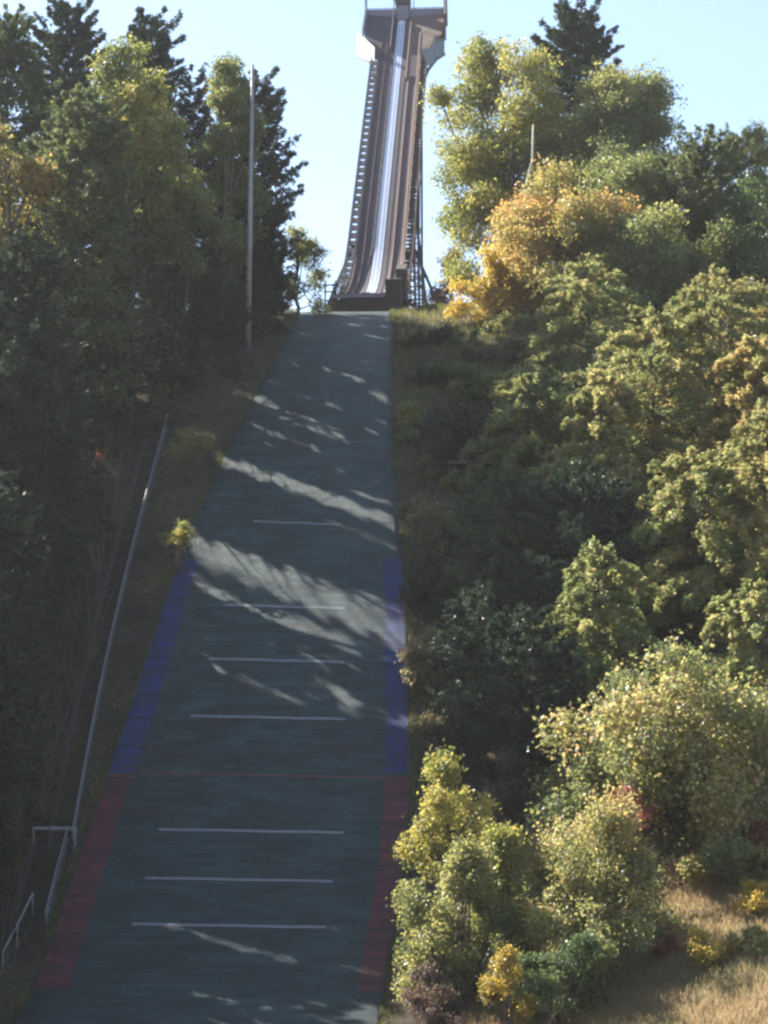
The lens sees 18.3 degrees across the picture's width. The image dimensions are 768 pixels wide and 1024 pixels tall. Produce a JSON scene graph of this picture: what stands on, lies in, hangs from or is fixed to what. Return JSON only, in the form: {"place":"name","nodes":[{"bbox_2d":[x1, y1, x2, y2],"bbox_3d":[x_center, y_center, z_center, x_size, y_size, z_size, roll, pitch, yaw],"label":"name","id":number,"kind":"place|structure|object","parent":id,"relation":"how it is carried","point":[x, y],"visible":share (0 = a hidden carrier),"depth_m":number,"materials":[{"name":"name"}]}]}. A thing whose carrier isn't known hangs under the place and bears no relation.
{"place":"outdoors","nodes":[
{"label":"outdoors","id":0,"kind":"place"},
{"bbox_2d":[5,206,134,407],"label":"hemlock tree","id":1,"kind":"object","parent":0,"point":[36,228],"visible":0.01,"depth_m":177.78,"materials":[{"name":"green plant"}]},
{"bbox_2d":[16,311,410,1023],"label":"landing slope","id":2,"kind":"structure","parent":0,"point":[236,863],"depth_m":136.52,"materials":[{"name":"green plastic"}]},
{"bbox_2d":[1,307,424,1023],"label":"edge grass","id":3,"kind":"structure","parent":2,"relation":"on","point":[165,591],"depth_m":141.73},
{"bbox_2d":[0,295,767,1023],"bbox_3d":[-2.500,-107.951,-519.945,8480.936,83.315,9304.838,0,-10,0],"label":"hillside","id":4,"kind":"structure","parent":0,"point":[138,603],"depth_m":153.48,"materials":[{"name":"plant"}]},
{"bbox_2d":[0,488,59,694],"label":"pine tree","id":5,"kind":"object","parent":4,"relation":"on","point":[45,583],"visible":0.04,"depth_m":137.24,"materials":[{"name":"green plant"}]},
{"bbox_2d":[0,3,63,234],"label":"pine tree","id":6,"kind":"object","parent":4,"relation":"on","point":[19,53],"visible":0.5,"depth_m":185.20,"materials":[{"name":"green plant"}]},
{"bbox_2d":[0,117,66,454],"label":"oak tree","id":7,"kind":"object","parent":4,"relation":"on","point":[33,174],"visible":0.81,"depth_m":170.31,"materials":[{"name":"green plant"}]},
{"bbox_2d":[0,469,71,836],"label":"hemlock tree","id":8,"kind":"object","parent":4,"relation":"on","point":[20,580],"visible":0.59,"depth_m":130.29,"materials":[{"name":"green plant"}]},
{"bbox_2d":[16,639,80,801],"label":"shrub","id":9,"kind":"object","parent":4,"relation":"on","point":[46,709],"visible":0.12,"depth_m":133.99,"materials":[{"name":"green plant"}]},
{"bbox_2d":[0,228,103,564],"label":"pine tree","id":10,"kind":"object","parent":4,"relation":"on","point":[32,296],"visible":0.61,"depth_m":152.48,"materials":[{"name":"green plant"}]},
{"bbox_2d":[39,650,74,765],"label":"shrub","id":11,"kind":"object","parent":4,"relation":"on","point":[55,731],"visible":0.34,"depth_m":136.90,"materials":[{"name":"green plant"}]},
{"bbox_2d":[0,335,121,648],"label":"hemlock tree","id":12,"kind":"object","parent":4,"relation":"on","point":[63,393],"visible":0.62,"depth_m":149.13,"materials":[{"name":"green plant"}]},
{"bbox_2d":[11,0,116,286],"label":"pine tree","id":13,"kind":"object","parent":4,"relation":"on","point":[61,47],"visible":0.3,"depth_m":200.26,"materials":[{"name":"green plant"}]},
{"bbox_2d":[47,586,100,696],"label":"shrub","id":14,"kind":"object","parent":4,"relation":"on","point":[63,623],"visible":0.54,"depth_m":143.27,"materials":[{"name":"green plant"}]},
{"bbox_2d":[3,82,161,436],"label":"birch tree","id":15,"kind":"object","parent":4,"relation":"on","point":[80,150],"visible":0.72,"depth_m":172.05,"materials":[{"name":"green plant"}]},
{"bbox_2d":[2,414,167,972],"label":"hillside staircase","id":16,"kind":"structure","parent":4,"relation":"on","point":[50,900],"depth_m":135.78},
{"bbox_2d":[59,548,121,660],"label":"shrub","id":17,"kind":"object","parent":4,"relation":"on","point":[73,609],"visible":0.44,"depth_m":147.91,"materials":[{"name":"green plant"}]},
{"bbox_2d":[94,444,107,553],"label":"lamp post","id":18,"kind":"object","parent":4,"relation":"on","point":[103,454],"visible":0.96,"depth_m":160.50,"materials":[{"name":"grey metal"}]},
{"bbox_2d":[89,434,134,526],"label":"shrub","id":19,"kind":"object","parent":4,"relation":"on","point":[110,487],"visible":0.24,"depth_m":163.56,"materials":[{"name":"green plant"}]},
{"bbox_2d":[89,397,135,459],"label":"shrub","id":20,"kind":"object","parent":4,"relation":"on","point":[122,439],"visible":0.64,"depth_m":172.41,"materials":[{"name":"green plant"}]},
{"bbox_2d":[47,31,203,369],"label":"birch tree","id":21,"kind":"object","parent":4,"relation":"on","point":[139,93],"visible":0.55,"depth_m":182.42,"materials":[{"name":"green plant"}]},
{"bbox_2d":[55,217,207,440],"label":"pine tree","id":22,"kind":"object","parent":4,"relation":"on","point":[141,405],"visible":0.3,"depth_m":176.43,"materials":[{"name":"green plant"}]},
{"bbox_2d":[108,5,195,277],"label":"pine tree","id":23,"kind":"object","parent":4,"relation":"on","point":[160,39],"visible":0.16,"depth_m":204.91,"materials":[{"name":"green plant"}]},
{"bbox_2d":[127,257,206,399],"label":"hemlock tree","id":24,"kind":"object","parent":4,"relation":"on","point":[167,347],"visible":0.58,"depth_m":182.15,"materials":[{"name":"green plant"}]},
{"bbox_2d":[56,311,291,749],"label":"thin grass","id":25,"kind":"structure","parent":4,"relation":"on","point":[159,518],"depth_m":164.25,"materials":[{"name":"green plant"}]},
{"bbox_2d":[112,210,238,372],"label":"hemlock tree","id":26,"kind":"object","parent":4,"relation":"on","point":[195,297],"visible":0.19,"depth_m":187.21,"materials":[{"name":"green plant"}]},
{"bbox_2d":[154,518,198,574],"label":"shrub","id":27,"kind":"object","parent":4,"relation":"on","point":[181,533],"visible":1,"depth_m":157.56,"materials":[{"name":"green plant"}]},
{"bbox_2d":[130,111,235,391],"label":"maple tree","id":28,"kind":"object","parent":4,"relation":"on","point":[167,236],"visible":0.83,"depth_m":183.18,"materials":[{"name":"green plant"}]},
{"bbox_2d":[164,425,218,483],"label":"shrub","id":29,"kind":"object","parent":4,"relation":"on","point":[178,451],"visible":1,"depth_m":169.38,"materials":[{"name":"green plant"}]},
{"bbox_2d":[156,62,242,325],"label":"pine tree","id":30,"kind":"object","parent":4,"relation":"on","point":[198,129],"visible":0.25,"depth_m":200.83,"materials":[{"name":"green plant"}]},
{"bbox_2d":[179,246,260,355],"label":"hemlock tree","id":31,"kind":"object","parent":4,"relation":"on","point":[233,311],"visible":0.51,"depth_m":189.30,"materials":[{"name":"green plant"}]},
{"bbox_2d":[188,50,276,341],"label":"aspen tree","id":32,"kind":"object","parent":4,"relation":"on","point":[227,89],"visible":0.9,"depth_m":196.10,"materials":[{"name":"green plant"}]},
{"bbox_2d":[195,175,295,320],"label":"hemlock tree","id":33,"kind":"object","parent":4,"relation":"on","point":[257,288],"visible":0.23,"depth_m":199.25,"materials":[{"name":"green plant"}]},
{"bbox_2d":[243,64,253,349],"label":"utility pole","id":34,"kind":"object","parent":4,"relation":"on","point":[249,346],"visible":0.96,"depth_m":194.02,"materials":[{"name":"metal"}]},
{"bbox_2d":[206,65,309,319],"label":"pine tree","id":35,"kind":"object","parent":4,"relation":"on","point":[268,161],"visible":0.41,"depth_m":201.76,"materials":[{"name":"green plant"}]},
{"bbox_2d":[276,223,335,314],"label":"leafy bush","id":36,"kind":"object","parent":4,"relation":"on","point":[308,248],"visible":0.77,"depth_m":204.80,"materials":[{"name":"green plant"}]},
{"bbox_2d":[324,0,447,310],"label":"ski jump tower","id":37,"kind":"structure","parent":4,"relation":"on","point":[400,41],"depth_m":248.19,"materials":[{"name":"grey metal"}]},
{"bbox_2d":[393,327,415,345],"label":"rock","id":38,"kind":"object","parent":4,"relation":"on","point":[405,335],"visible":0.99,"depth_m":190.76,"materials":[{"name":"grey stone"}]},
{"bbox_2d":[392,423,422,444],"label":"weed clump","id":39,"kind":"object","parent":4,"relation":"on","point":[409,433],"visible":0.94,"depth_m":173.58,"materials":[{"name":"green plant"}]},
{"bbox_2d":[393,491,435,517],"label":"weed clump","id":40,"kind":"object","parent":4,"relation":"on","point":[402,506],"visible":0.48,"depth_m":162.55,"materials":[{"name":"green plant"}]},
{"bbox_2d":[400,362,442,385],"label":"weed clump","id":41,"kind":"object","parent":4,"relation":"on","point":[426,378],"visible":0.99,"depth_m":182.69,"materials":[{"name":"green plant"}]},
{"bbox_2d":[396,399,449,429],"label":"shrub","id":42,"kind":"object","parent":4,"relation":"on","point":[410,413],"visible":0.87,"depth_m":174.90,"materials":[{"name":"green plant"}]},
{"bbox_2d":[394,622,453,693],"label":"shrub","id":43,"kind":"object","parent":4,"relation":"on","point":[414,674],"visible":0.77,"depth_m":141.85,"materials":[{"name":"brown plant"}]},
{"bbox_2d":[395,549,453,625],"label":"shrub","id":44,"kind":"object","parent":4,"relation":"on","point":[412,595],"visible":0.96,"depth_m":150.17,"materials":[{"name":"green plant"}]},
{"bbox_2d":[407,710,443,734],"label":"weed clump","id":45,"kind":"object","parent":4,"relation":"on","point":[427,721],"visible":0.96,"depth_m":137.97,"materials":[{"name":"green plant"}]},
{"bbox_2d":[407,324,453,343],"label":"shrub","id":46,"kind":"object","parent":4,"relation":"on","point":[436,335],"visible":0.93,"depth_m":190.31,"materials":[{"name":"green plant"}]},
{"bbox_2d":[397,959,466,1023],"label":"shrub","id":47,"kind":"object","parent":4,"relation":"on","point":[425,1011],"visible":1,"depth_m":102.18,"materials":[{"name":"brown plant"}]},
{"bbox_2d":[401,497,464,559],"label":"shrub","id":48,"kind":"object","parent":4,"relation":"on","point":[434,538],"visible":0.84,"depth_m":158.09,"materials":[{"name":"green plant"}]},
{"bbox_2d":[413,358,455,380],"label":"shrub","id":49,"kind":"object","parent":4,"relation":"on","point":[440,370],"visible":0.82,"depth_m":181.99,"materials":[{"name":"green plant"}]},
{"bbox_2d":[411,416,460,478],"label":"shrub","id":50,"kind":"object","parent":4,"relation":"on","point":[430,431],"visible":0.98,"depth_m":169.17,"materials":[{"name":"green plant"}]},
{"bbox_2d":[392,739,503,945],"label":"sapling","id":51,"kind":"object","parent":4,"relation":"on","point":[446,813],"visible":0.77,"depth_m":114.77,"materials":[{"name":"green plant"}]},
{"bbox_2d":[424,245,482,304],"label":"brown bush","id":52,"kind":"object","parent":4,"relation":"on","point":[438,296],"visible":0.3,"depth_m":223.91,"materials":[{"name":"green plant"}]},
{"bbox_2d":[444,624,463,645],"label":"weed clump","id":53,"kind":"object","parent":4,"relation":"on","point":[451,636],"visible":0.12,"depth_m":147.24,"materials":[{"name":"green plant"}]},
{"bbox_2d":[417,690,493,775],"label":"shrub","id":54,"kind":"object","parent":4,"relation":"on","point":[454,710],"visible":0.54,"depth_m":133.49,"materials":[{"name":"green plant"}]},
{"bbox_2d":[385,830,531,1010],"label":"bush","id":55,"kind":"object","parent":4,"relation":"on","point":[466,861],"visible":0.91,"depth_m":107.56,"materials":[{"name":"green plant"}]},
{"bbox_2d":[438,320,481,347],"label":"weed clump","id":56,"kind":"object","parent":4,"relation":"on","point":[473,338],"visible":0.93,"depth_m":190.21,"materials":[{"name":"green plant"}]},
{"bbox_2d":[445,426,489,473],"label":"judges stand","id":57,"kind":"object","parent":4,"relation":"on","point":[458,463],"visible":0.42,"depth_m":170.33,"materials":[{"name":"brown wood"}]},
{"bbox_2d":[439,402,499,482],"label":"shrub","id":58,"kind":"object","parent":4,"relation":"on","point":[466,415],"visible":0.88,"depth_m":169.12,"materials":[{"name":"green plant"}]},
{"bbox_2d":[425,578,528,735],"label":"pine tree","id":59,"kind":"object","parent":4,"relation":"on","point":[483,608],"visible":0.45,"depth_m":137.45,"materials":[{"name":"green plant"}]},
{"bbox_2d":[445,360,510,399],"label":"shrub","id":60,"kind":"object","parent":4,"relation":"on","point":[464,373],"visible":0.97,"depth_m":180.09,"materials":[{"name":"green plant"}]},
{"bbox_2d":[442,243,538,322],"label":"birch tree","id":61,"kind":"object","parent":4,"relation":"on","point":[491,258],"visible":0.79,"depth_m":195.34,"materials":[{"name":"yellow plant"}]},
{"bbox_2d":[416,30,570,302],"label":"poplar tree","id":62,"kind":"object","parent":4,"relation":"on","point":[492,168],"visible":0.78,"depth_m":213.75,"materials":[{"name":"green plant"}]},
{"bbox_2d":[418,467,571,615],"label":"pine tree","id":63,"kind":"object","parent":4,"relation":"on","point":[472,532],"visible":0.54,"depth_m":149.81,"materials":[{"name":"green plant"}]},
{"bbox_2d":[479,310,516,337],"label":"weed clump","id":64,"kind":"object","parent":4,"relation":"on","point":[488,329],"visible":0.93,"depth_m":191.18,"materials":[{"name":"green plant"}]},
{"bbox_2d":[458,333,550,366],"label":"shrub","id":65,"kind":"object","parent":4,"relation":"on","point":[511,348],"visible":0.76,"depth_m":185.33,"materials":[{"name":"green plant"}]},
{"bbox_2d":[455,820,554,962],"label":"bush","id":66,"kind":"object","parent":4,"relation":"on","point":[505,841],"visible":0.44,"depth_m":110.48,"materials":[{"name":"green plant"}]},
{"bbox_2d":[476,941,543,1023],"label":"shrub","id":67,"kind":"object","parent":4,"relation":"on","point":[503,985],"visible":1,"depth_m":101.41,"materials":[{"name":"yellow plant"}]},
{"bbox_2d":[479,746,545,826],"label":"shrub","id":68,"kind":"object","parent":4,"relation":"on","point":[503,793],"visible":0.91,"depth_m":127.99,"materials":[{"name":"green plant"}]},
{"bbox_2d":[395,301,651,713],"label":"bank grass","id":69,"kind":"structure","parent":4,"relation":"on","point":[424,306],"depth_m":185.78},
{"bbox_2d":[444,601,604,788],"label":"pine tree","id":70,"kind":"object","parent":4,"relation":"on","point":[519,697],"visible":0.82,"depth_m":131.12,"materials":[{"name":"green plant"}]},
{"bbox_2d":[456,365,595,494],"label":"white pine tree","id":71,"kind":"object","parent":4,"relation":"on","point":[531,442],"visible":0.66,"depth_m":165.93,"materials":[{"name":"green plant"}]},
{"bbox_2d":[521,124,533,266],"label":"dead tree","id":72,"kind":"object","parent":4,"relation":"on","point":[531,163],"visible":0.3,"depth_m":205.36,"materials":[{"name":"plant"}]},
{"bbox_2d":[477,459,617,608],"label":"pine tree","id":73,"kind":"object","parent":4,"relation":"on","point":[517,539],"visible":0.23,"depth_m":147.95,"materials":[{"name":"green plant"}]},
{"bbox_2d":[511,930,605,1023],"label":"shrub","id":74,"kind":"object","parent":4,"relation":"on","point":[534,964],"visible":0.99,"depth_m":102.21,"materials":[{"name":"green plant"}]},
{"bbox_2d":[472,152,653,322],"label":"maple tree","id":75,"kind":"object","parent":4,"relation":"on","point":[532,237],"visible":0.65,"depth_m":192.45,"materials":[{"name":"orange plant"}]},
{"bbox_2d":[518,0,630,198],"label":"pine tree","id":76,"kind":"object","parent":4,"relation":"on","point":[585,40],"visible":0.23,"depth_m":222.59,"materials":[{"name":"green plant"}]},
{"bbox_2d":[488,261,684,425],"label":"white pine tree","id":77,"kind":"object","parent":4,"relation":"on","point":[560,329],"visible":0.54,"depth_m":174.79,"materials":[{"name":"green plant"}]},
{"bbox_2d":[522,891,655,1008],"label":"bush","id":78,"kind":"object","parent":4,"relation":"on","point":[631,930],"visible":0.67,"depth_m":105.35,"materials":[{"name":"green plant"}]},
{"bbox_2d":[495,780,694,958],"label":"bush","id":79,"kind":"object","parent":4,"relation":"on","point":[618,882],"visible":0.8,"depth_m":108.63,"materials":[{"name":"green plant"}]},
{"bbox_2d":[490,458,701,651],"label":"pine tree","id":80,"kind":"object","parent":4,"relation":"on","point":[583,487],"visible":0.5,"depth_m":143.46,"materials":[{"name":"green plant"}]},
{"bbox_2d":[512,535,684,756],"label":"white pine tree","id":81,"kind":"object","parent":4,"relation":"on","point":[594,650],"visible":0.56,"depth_m":133.87,"materials":[{"name":"green plant"}]},
{"bbox_2d":[501,367,695,576],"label":"white pine tree","id":82,"kind":"object","parent":4,"relation":"on","point":[616,459],"visible":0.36,"depth_m":152.92,"materials":[{"name":"green plant"}]},
{"bbox_2d":[451,776,767,1023],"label":"dry grass","id":83,"kind":"structure","parent":4,"relation":"on","point":[672,1013],"depth_m":105.26,"materials":[{"name":"plant"}]},
{"bbox_2d":[524,54,706,256],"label":"oak tree","id":84,"kind":"object","parent":4,"relation":"on","point":[641,103],"visible":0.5,"depth_m":210.00,"materials":[{"name":"green plant"}]},
{"bbox_2d":[607,778,662,850],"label":"sumac shrub","id":85,"kind":"object","parent":4,"relation":"on","point":[639,801],"visible":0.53,"depth_m":114.80,"materials":[{"name":"red plant"}]},
{"bbox_2d":[521,624,767,858],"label":"maple tree","id":86,"kind":"object","parent":4,"relation":"on","point":[700,771],"visible":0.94,"depth_m":117.82,"materials":[{"name":"green plant"}]},
{"bbox_2d":[576,197,737,323],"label":"oak tree","id":87,"kind":"object","parent":4,"relation":"on","point":[661,267],"visible":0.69,"depth_m":187.66,"materials":[{"name":"green plant"}]},
{"bbox_2d":[572,303,747,526],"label":"white pine tree","id":88,"kind":"object","parent":4,"relation":"on","point":[673,368],"visible":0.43,"depth_m":158.04,"materials":[{"name":"green plant"}]},
{"bbox_2d":[576,136,745,289],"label":"oak tree","id":89,"kind":"object","parent":4,"relation":"on","point":[639,176],"visible":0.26,"depth_m":198.18,"materials":[{"name":"green plant"}]},
{"bbox_2d":[651,932,691,959],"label":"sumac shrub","id":90,"kind":"object","parent":4,"relation":"on","point":[670,942],"visible":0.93,"depth_m":108.04,"materials":[{"name":"red plant"}]},
{"bbox_2d":[605,446,767,647],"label":"white pine tree","id":91,"kind":"object","parent":4,"relation":"on","point":[677,489],"visible":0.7,"depth_m":140.85,"materials":[{"name":"green plant"}]},
{"bbox_2d":[621,263,767,501],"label":"white pine tree","id":92,"kind":"object","parent":4,"relation":"on","point":[723,304],"visible":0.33,"depth_m":161.21,"materials":[{"name":"green plant"}]},
{"bbox_2d":[635,121,762,293],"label":"pine tree","id":93,"kind":"object","parent":4,"relation":"on","point":[694,168],"visible":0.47,"depth_m":195.51,"materials":[{"name":"green plant"}]},
{"bbox_2d":[683,925,745,966],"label":"goldenrod","id":94,"kind":"object","parent":4,"relation":"on","point":[714,952],"visible":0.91,"depth_m":104.87,"materials":[{"name":"yellow plant"}]},
{"bbox_2d":[669,577,767,718],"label":"white pine tree","id":95,"kind":"object","parent":4,"relation":"on","point":[732,620],"visible":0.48,"depth_m":128.34,"materials":[{"name":"green plant"}]},
{"bbox_2d":[672,403,767,635],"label":"white pine tree","id":96,"kind":"object","parent":4,"relation":"on","point":[741,447],"visible":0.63,"depth_m":142.15,"materials":[{"name":"green plant"}]},
{"bbox_2d":[672,333,767,546],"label":"white pine tree","id":97,"kind":"object","parent":4,"relation":"on","point":[750,385],"visible":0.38,"depth_m":153.84,"materials":[{"name":"green plant"}]},
{"bbox_2d":[675,828,767,885],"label":"bush","id":98,"kind":"object","parent":4,"relation":"on","point":[732,855],"visible":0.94,"depth_m":113.90,"materials":[{"name":"green plant"}]},
{"bbox_2d":[679,164,767,306],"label":"oak tree","id":99,"kind":"object","parent":4,"relation":"on","point":[749,257],"visible":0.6,"depth_m":189.46,"materials":[{"name":"green plant"}]},
{"bbox_2d":[713,117,767,254],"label":"poplar tree","id":100,"kind":"object","parent":4,"relation":"on","point":[759,134],"visible":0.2,"depth_m":212.02,"materials":[{"name":"green plant"}]},
{"bbox_2d":[715,273,767,380],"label":"maple tree","id":101,"kind":"object","parent":4,"relation":"on","point":[761,314],"visible":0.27,"depth_m":176.50,"materials":[{"name":"green plant"}]},
{"bbox_2d":[722,923,767,957],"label":"weed clump","id":102,"kind":"object","parent":4,"relation":"on","point":[751,940],"visible":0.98,"depth_m":104.94,"materials":[{"name":"green plant"}]},
{"bbox_2d":[730,877,767,913],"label":"goldenrod","id":103,"kind":"object","parent":4,"relation":"on","point":[756,900],"visible":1,"depth_m":110.41,"materials":[{"name":"yellow plant"}]},
{"bbox_2d":[741,814,767,848],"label":"sumac shrub","id":104,"kind":"object","parent":4,"relation":"on","point":[759,829],"visible":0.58,"depth_m":116.33,"materials":[{"name":"red plant"}]},
{"bbox_2d":[0,0,767,312],"label":"sky","id":105,"kind":"structure","parent":0,"point":[716,49],"materials":[{"name":"blue"}]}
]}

